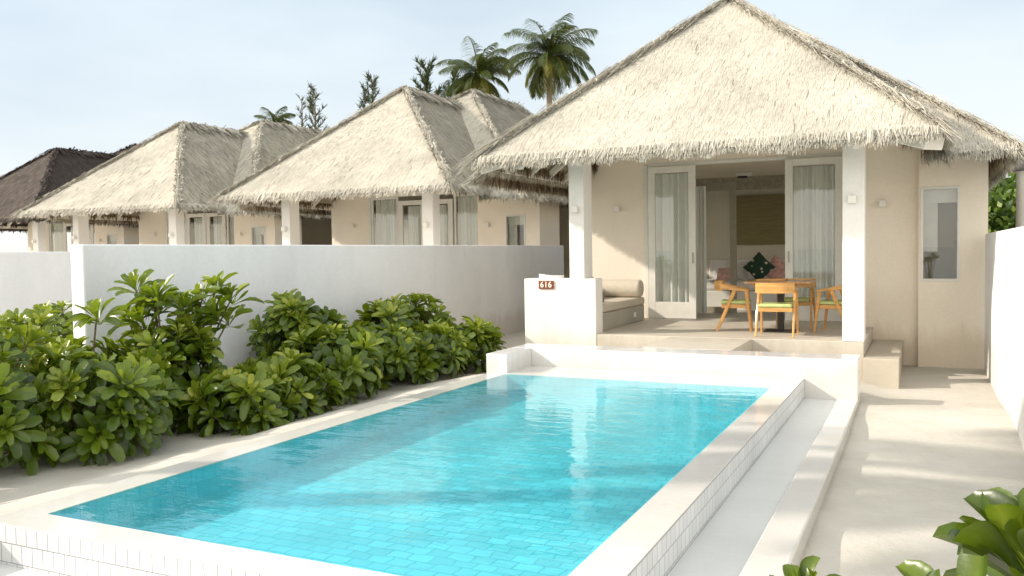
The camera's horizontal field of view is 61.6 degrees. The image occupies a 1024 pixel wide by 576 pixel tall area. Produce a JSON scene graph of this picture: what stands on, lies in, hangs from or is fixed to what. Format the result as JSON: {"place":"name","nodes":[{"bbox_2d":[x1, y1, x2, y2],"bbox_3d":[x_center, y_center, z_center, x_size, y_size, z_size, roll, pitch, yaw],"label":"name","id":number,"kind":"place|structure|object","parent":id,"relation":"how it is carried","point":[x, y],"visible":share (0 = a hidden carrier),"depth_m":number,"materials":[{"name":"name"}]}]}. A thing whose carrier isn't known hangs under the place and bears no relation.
{"place":"outdoors","nodes":[
{"label":"outdoors","id":0,"kind":"place"},
{"bbox_2d":[0,331,1023,575],"bbox_3d":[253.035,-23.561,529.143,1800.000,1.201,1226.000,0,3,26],"label":"sand ground","id":1,"kind":"structure","parent":0,"point":[926,451],"depth_m":7.11,"materials":[{"name":"beige sand"}]},
{"bbox_2d":[0,322,67,475],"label":"sea lettuce shrub","id":2,"kind":"object","parent":1,"relation":"on","point":[23,446],"visible":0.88,"depth_m":6.88,"materials":[{"name":"green plant"}]},
{"bbox_2d":[0,252,72,335],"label":"garden wall","id":3,"kind":"structure","parent":1,"relation":"on","point":[28,280],"depth_m":18.05,"materials":[{"name":"paint"}]},
{"bbox_2d":[0,305,73,361],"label":"sea lettuce shrub","id":4,"kind":"object","parent":1,"relation":"on","point":[43,317],"visible":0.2,"depth_m":10.18,"materials":[{"name":"green plant"}]},
{"bbox_2d":[10,300,73,351],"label":"sea lettuce shrub","id":5,"kind":"object","parent":1,"relation":"on","point":[64,332],"visible":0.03,"depth_m":11.91,"materials":[{"name":"green plant"}]},
{"bbox_2d":[35,297,136,421],"bbox_3d":[-4.114,0.827,8.289,1.401,1.466,1.247,0,3,26],"label":"sea lettuce shrub","id":6,"kind":"object","parent":1,"relation":"on","point":[94,307],"visible":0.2,"depth_m":8.24,"materials":[{"name":"green plant"}]},
{"bbox_2d":[4,336,184,466],"bbox_3d":[-3.745,1.010,7.686,1.559,1.165,1.577,0,3,26],"label":"sea lettuce shrub","id":7,"kind":"object","parent":1,"relation":"on","point":[137,407],"visible":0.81,"depth_m":7.28,"materials":[{"name":"green plant"}]},
{"bbox_2d":[0,143,226,251],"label":"thatched villa","id":8,"kind":"object","parent":1,"relation":"on","point":[41,175],"visible":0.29,"depth_m":31.46,"materials":[{"name":"plant"}]},
{"bbox_2d":[63,223,72,251],"bbox_3d":[-17.146,-1.200,33.485,0.830,2.655,0.045,0,3,26],"label":"sliding door","id":9,"kind":"structure","parent":8,"relation":"in","point":[64,226],"depth_m":33.57,"materials":[{"name":"paint"}]},
{"bbox_2d":[89,224,94,243],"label":"sliding door","id":10,"kind":"structure","parent":8,"relation":"in","point":[92,228],"depth_m":32.96,"materials":[{"name":"paint"}]},
{"bbox_2d":[106,234,116,243],"bbox_3d":[-14.408,-1.241,31.103,0.535,1.420,0.185,0,3,26],"label":"window","id":11,"kind":"structure","parent":8,"relation":"in","point":[113,237],"depth_m":31.12,"materials":[{"name":"paint"}]},
{"bbox_2d":[100,269,264,434],"bbox_3d":[-3.479,0.678,8.880,1.361,1.764,1.517,0,3,26],"label":"sea lettuce shrub","id":12,"kind":"object","parent":1,"relation":"on","point":[185,348],"visible":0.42,"depth_m":8.68,"materials":[{"name":"green plant"}]},
{"bbox_2d":[9,118,408,244],"bbox_3d":[-8.726,-2.487,29.771,8.603,6.846,14.446,0,3,26],"label":"thatched villa","id":13,"kind":"object","parent":1,"relation":"on","point":[163,187],"visible":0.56,"depth_m":25.62,"materials":[{"name":"paint"}]},
{"bbox_2d":[186,213,206,244],"bbox_3d":[-10.154,-1.069,27.708,0.830,2.655,0.045,0,3,26],"label":"sliding door","id":14,"kind":"structure","parent":13,"relation":"in","point":[188,232],"depth_m":27.60,"materials":[{"name":"paint"}]},
{"bbox_2d":[206,213,226,244],"bbox_3d":[-9.402,-1.067,27.392,0.800,2.655,0.045,0,3,26],"label":"sliding door","id":15,"kind":"structure","parent":13,"relation":"in","point":[208,226],"depth_m":27.35,"materials":[{"name":"paint"}]},
{"bbox_2d":[251,226,264,244],"bbox_3d":[-7.416,-1.110,25.325,0.535,1.420,0.185,0,3,26],"label":"window","id":16,"kind":"structure","parent":13,"relation":"in","point":[259,230],"depth_m":25.35,"materials":[{"name":"paint"}]},
{"bbox_2d":[170,363,306,437],"bbox_3d":[-2.799,1.186,8.682,1.269,0.824,1.271,0,3,26],"label":"sea lettuce shrub","id":17,"kind":"object","parent":1,"relation":"on","point":[236,404],"visible":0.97,"depth_m":8.36,"materials":[{"name":"green plant"}]},
{"bbox_2d":[251,106,295,125],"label":"coconut palm","id":18,"kind":"object","parent":1,"relation":"on","point":[280,119],"visible":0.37,"depth_m":52.99,"materials":[{"name":"green plant"}]},
{"bbox_2d":[233,348,345,417],"bbox_3d":[-2.516,1.115,9.415,1.236,0.910,1.085,0,3,26],"label":"sea lettuce shrub","id":19,"kind":"object","parent":1,"relation":"on","point":[314,390],"visible":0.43,"depth_m":9.27,"materials":[{"name":"green plant"}]},
{"bbox_2d":[246,288,348,359],"bbox_3d":[-2.765,0.715,11.097,1.304,1.427,1.323,-1,2,3],"label":"sea lettuce shrub","id":20,"kind":"object","parent":1,"relation":"on","point":[284,315],"visible":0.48,"depth_m":10.64,"materials":[{"name":"green plant"}]},
{"bbox_2d":[296,94,307,127],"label":"casuarina tree","id":21,"kind":"object","parent":1,"relation":"on","point":[301,114],"visible":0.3,"depth_m":53.36,"materials":[{"name":"green plant"}]},
{"bbox_2d":[70,244,563,378],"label":"garden wall","id":22,"kind":"structure","parent":1,"relation":"on","point":[486,282],"depth_m":12.64,"materials":[{"name":"paint"}]},
{"bbox_2d":[305,80,328,129],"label":"casuarina tree","id":23,"kind":"object","parent":1,"relation":"on","point":[310,105],"visible":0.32,"depth_m":51.74,"materials":[{"name":"green plant"}]},
{"bbox_2d":[278,322,386,405],"bbox_3d":[-2.185,0.927,10.293,1.530,1.026,1.270,0,3,26],"label":"sea lettuce shrub","id":24,"kind":"object","parent":1,"relation":"on","point":[345,358],"visible":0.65,"depth_m":10.07,"materials":[{"name":"green plant"}]},
{"bbox_2d":[357,81,370,109],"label":"casuarina tree","id":25,"kind":"object","parent":1,"relation":"on","point":[362,103],"visible":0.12,"depth_m":51.27,"materials":[{"name":"green plant"}]},
{"bbox_2d":[360,70,380,103],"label":"casuarina tree","id":26,"kind":"object","parent":1,"relation":"on","point":[373,85],"visible":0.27,"depth_m":49.84,"materials":[{"name":"green plant"}]},
{"bbox_2d":[346,318,421,390],"bbox_3d":[-1.799,0.920,11.354,1.396,1.038,1.289,0,3,26],"label":"sea lettuce shrub","id":27,"kind":"object","parent":1,"relation":"on","point":[401,353],"visible":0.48,"depth_m":10.95,"materials":[{"name":"green plant"}]},
{"bbox_2d":[205,85,569,277],"bbox_3d":[-1.207,-2.399,24.770,8.581,6.851,14.505,0,3,26],"label":"thatched villa","id":28,"kind":"object","parent":1,"relation":"on","point":[389,161],"visible":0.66,"depth_m":20.47,"materials":[{"name":"plant"}]},
{"bbox_2d":[398,200,422,244],"bbox_3d":[-2.622,-0.977,22.667,0.830,2.655,0.045,0,3,26],"label":"sliding door","id":29,"kind":"structure","parent":28,"relation":"in","point":[412,202],"depth_m":22.74,"materials":[{"name":"paint"}]},
{"bbox_2d":[440,199,453,244],"bbox_3d":[-1.869,-0.975,22.352,0.800,2.655,0.045,0,3,26],"label":"sliding door","id":30,"kind":"structure","parent":28,"relation":"in","point":[442,201],"depth_m":22.17,"materials":[{"name":"paint"}]},
{"bbox_2d":[505,214,525,244],"bbox_3d":[0.116,-1.018,20.285,0.535,1.420,0.185,0,3,26],"label":"window","id":31,"kind":"structure","parent":28,"relation":"in","point":[513,220],"depth_m":20.33,"materials":[{"name":"paint"}]},
{"bbox_2d":[350,298,424,334],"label":"sea lettuce shrub","id":32,"kind":"object","parent":1,"relation":"on","point":[381,310],"visible":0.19,"depth_m":12.30,"materials":[{"name":"green plant"}]},
{"bbox_2d":[387,292,456,327],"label":"sea lettuce shrub","id":33,"kind":"object","parent":1,"relation":"on","point":[416,310],"visible":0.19,"depth_m":13.28,"materials":[{"name":"green plant"}]},
{"bbox_2d":[409,54,443,96],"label":"casuarina tree","id":34,"kind":"object","parent":1,"relation":"on","point":[425,80],"visible":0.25,"depth_m":47.90,"materials":[{"name":"green plant"}]},
{"bbox_2d":[0,343,860,575],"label":"swimming pool","id":35,"kind":"structure","parent":1,"relation":"in","point":[528,459],"depth_m":6.23,"materials":[{"name":"liquid"}]},
{"bbox_2d":[392,321,475,384],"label":"sea lettuce shrub","id":36,"kind":"object","parent":1,"relation":"on","point":[434,359],"visible":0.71,"depth_m":11.53,"materials":[{"name":"green plant"}]},
{"bbox_2d":[433,80,465,99],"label":"coconut palm","id":37,"kind":"object","parent":1,"relation":"on","point":[443,91],"visible":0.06,"depth_m":48.52,"materials":[{"name":"green plant"}]},
{"bbox_2d":[440,70,464,98],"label":"casuarina tree","id":38,"kind":"object","parent":1,"relation":"on","point":[453,79],"visible":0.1,"depth_m":49.43,"materials":[{"name":"green plant"}]},
{"bbox_2d":[424,315,506,373],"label":"sea lettuce shrub","id":39,"kind":"object","parent":1,"relation":"on","point":[481,334],"visible":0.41,"depth_m":12.40,"materials":[{"name":"green plant"}]},
{"bbox_2d":[435,36,520,97],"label":"coconut palm","id":40,"kind":"object","parent":1,"relation":"on","point":[487,69],"visible":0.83,"depth_m":46.27,"materials":[{"name":"green plant"}]},
{"bbox_2d":[500,13,597,107],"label":"coconut palm","id":41,"kind":"object","parent":1,"relation":"on","point":[550,64],"visible":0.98,"depth_m":44.68,"materials":[{"name":"green plant"}]},
{"bbox_2d":[452,0,1023,388],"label":"thatched villa","id":42,"kind":"object","parent":1,"relation":"on","point":[881,180],"visible":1,"depth_m":13.03,"materials":[{"name":"plant"}]},
{"bbox_2d":[539,281,553,288],"bbox_3d":[0.528,-0.049,13.254,0.250,0.124,0.029,0,3,26],"label":"number plate","id":43,"kind":"object","parent":42,"relation":"attached to","point":[546,284],"visible":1,"depth_m":13.24,"materials":[{"name":"red metal"}]},
{"bbox_2d":[603,297,644,312],"bbox_3d":[1.438,0.276,14.559,0.960,0.135,2.400,0,3,26],"label":"seat cushion","id":44,"kind":"object","parent":42,"relation":"on","point":[612,303],"visible":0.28,"depth_m":14.46,"materials":[{"name":"beige fabric"}]},
{"bbox_2d":[539,274,563,277],"bbox_3d":[0.619,-0.008,13.817,0.420,0.420,0.130,4,-4,17],"label":"scatter cushion","id":45,"kind":"object","parent":44,"relation":"on","point":[549,276],"visible":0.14,"depth_m":13.81,"materials":[{"name":"white fabric"}]},
{"bbox_2d":[602,280,643,296],"bbox_3d":[1.862,0.006,15.442,0.980,0.313,0.313,0,3,26],"label":"bolster cushion","id":46,"kind":"object","parent":44,"relation":"on","point":[622,288],"visible":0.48,"depth_m":15.26,"materials":[{"name":"beige fabric"}]},
{"bbox_2d":[648,165,696,318],"bbox_3d":[2.912,-0.830,15.662,0.880,2.770,0.075,0,3,26],"label":"sliding door","id":47,"kind":"structure","parent":42,"relation":"in","point":[687,310],"depth_m":15.66,"materials":[{"name":"paint"}]},
{"bbox_2d":[696,186,706,312],"bbox_3d":[3.642,-0.737,16.639,0.220,2.450,0.114,0,3,29],"label":"sheer curtain","id":48,"kind":"object","parent":42,"relation":"hanging from","point":[701,272],"visible":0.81,"depth_m":16.63,"materials":[{"name":"fabric"}]},
{"bbox_2d":[714,280,752,331],"bbox_3d":[3.417,0.271,13.263,0.571,0.769,0.545,0,2,18],"label":"armchair","id":49,"kind":"object","parent":42,"relation":"on","point":[730,302],"visible":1,"depth_m":13.04,"materials":[{"name":"brown wood"}]},
{"bbox_2d":[736,172,751,177],"bbox_3d":[4.749,-2.309,17.588,0.300,0.110,0.140,0,3,26],"label":"wall spotlight","id":50,"kind":"object","parent":42,"relation":"attached to","point":[742,174],"depth_m":17.53,"materials":[{"name":"white metal"}]},
{"bbox_2d":[707,259,784,310],"bbox_3d":[5.382,-0.093,18.214,2.800,1.020,1.880,0,3,26],"label":"bed","id":51,"kind":"object","parent":42,"relation":"on","point":[714,298],"visible":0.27,"depth_m":17.75,"materials":[{"name":"fabric"}]},
{"bbox_2d":[716,268,729,281],"bbox_3d":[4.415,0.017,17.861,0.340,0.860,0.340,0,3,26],"label":"cushion","id":52,"kind":"object","parent":51,"relation":"on","point":[723,274],"visible":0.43,"depth_m":17.73,"materials":[{"name":"pink fabric"}]},
{"bbox_2d":[724,262,747,279],"bbox_3d":[4.713,-0.357,18.088,0.500,0.400,0.160,0,-7,26],"label":"bed cushion","id":53,"kind":"object","parent":51,"relation":"on","point":[741,273],"visible":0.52,"depth_m":17.98,"materials":[{"name":"white fabric"}]},
{"bbox_2d":[743,252,774,278],"bbox_3d":[5.111,-0.431,17.784,0.460,0.460,0.160,-45,-16,10],"label":"bed cushion","id":54,"kind":"object","parent":51,"relation":"on","point":[758,266],"visible":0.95,"depth_m":17.72,"materials":[{"name":"green fabric"}]},
{"bbox_2d":[766,255,784,278],"bbox_3d":[5.483,-0.366,17.775,0.460,0.460,0.160,38,7,19],"label":"bed cushion","id":55,"kind":"object","parent":51,"relation":"on","point":[777,271],"visible":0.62,"depth_m":17.71,"materials":[{"name":"pink fabric"}]},
{"bbox_2d":[736,194,784,244],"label":"wall panel","id":56,"kind":"structure","parent":42,"relation":"attached to","point":[760,219],"depth_m":19.05,"materials":[{"name":"brown wood"}]},
{"bbox_2d":[755,283,798,337],"bbox_3d":[3.788,0.305,12.298,0.545,0.769,0.571,0,3,26],"label":"armchair","id":57,"kind":"object","parent":42,"relation":"on","point":[774,288],"visible":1,"depth_m":12.14,"materials":[{"name":"brown wood"}]},
{"bbox_2d":[744,280,816,332],"bbox_3d":[4.056,0.272,12.963,0.940,0.765,0.840,0,3,26],"label":"dining table","id":58,"kind":"object","parent":42,"relation":"on","point":[780,320],"visible":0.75,"depth_m":12.86,"materials":[{"name":"brown wood"}]},
{"bbox_2d":[756,279,787,280],"bbox_3d":[3.971,-0.128,13.129,0.422,0.020,0.280,0,3,26],"label":"serving tray","id":59,"kind":"object","parent":58,"relation":"on","point":[771,279],"visible":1,"depth_m":13.00,"materials":[{"name":"brown wood"}]},
{"bbox_2d":[776,278,815,328],"bbox_3d":[4.509,0.240,13.606,0.545,0.769,0.571,0,3,28],"label":"armchair","id":60,"kind":"object","parent":42,"relation":"on","point":[807,301],"visible":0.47,"depth_m":13.42,"materials":[{"name":"brown wood"}]},
{"bbox_2d":[785,156,841,321],"bbox_3d":[5.123,-0.820,14.583,0.940,2.770,0.075,0,3,26],"label":"sliding door","id":61,"kind":"structure","parent":42,"relation":"in","point":[804,311],"depth_m":14.58,"materials":[{"name":"paint"}]},
{"bbox_2d":[813,285,841,332],"bbox_3d":[4.815,0.274,12.682,0.571,0.769,0.545,1,3,36],"label":"armchair","id":62,"kind":"object","parent":42,"relation":"on","point":[828,303],"visible":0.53,"depth_m":12.57,"materials":[{"name":"brown wood"}]},
{"bbox_2d":[920,186,960,280],"bbox_3d":[6.447,-0.812,12.941,0.535,1.420,0.185,0,3,26],"label":"window","id":63,"kind":"structure","parent":42,"relation":"in","point":[930,196],"depth_m":12.98,"materials":[{"name":"paint"}]},
{"bbox_2d":[769,555,840,575],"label":"foreground shrub","id":64,"kind":"object","parent":1,"relation":"on","point":[807,566],"visible":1,"depth_m":1.52,"materials":[{"name":"green plant"}]},
{"bbox_2d":[895,487,1023,575],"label":"foreground shrub","id":65,"kind":"object","parent":1,"relation":"on","point":[992,544],"visible":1,"depth_m":1.04,"materials":[{"name":"green plant"}]},
{"bbox_2d":[988,172,1015,232],"bbox_3d":[13.841,-1.562,23.304,3.591,4.455,4.159,0,3,26],"label":"broadleaf tree","id":66,"kind":"object","parent":1,"relation":"on","point":[1001,206],"visible":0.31,"depth_m":22.45,"materials":[{"name":"green plant"}]},
{"bbox_2d":[984,226,1023,448],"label":"garden wall","id":67,"kind":"structure","parent":1,"relation":"on","point":[1004,317],"depth_m":9.30,"materials":[{"name":"paint"}]},
{"bbox_2d":[1008,158,1023,227],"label":"villa","id":68,"kind":"object","parent":1,"relation":"on","point":[1019,197],"visible":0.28,"depth_m":14.57,"materials":[{"name":"beige paint"}]},
{"bbox_2d":[0,0,1023,251],"label":"sky","id":69,"kind":"structure","parent":0,"point":[109,76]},
{"bbox_2d":[696,182,736,312],"bbox_3d":[3.850,-0.785,17.010,1.170,2.550,0.050,0,3,26],"label":"glass door","id":70,"kind":"structure","parent":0,"point":[731,186],"depth_m":16.77,"materials":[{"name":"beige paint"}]}
]}

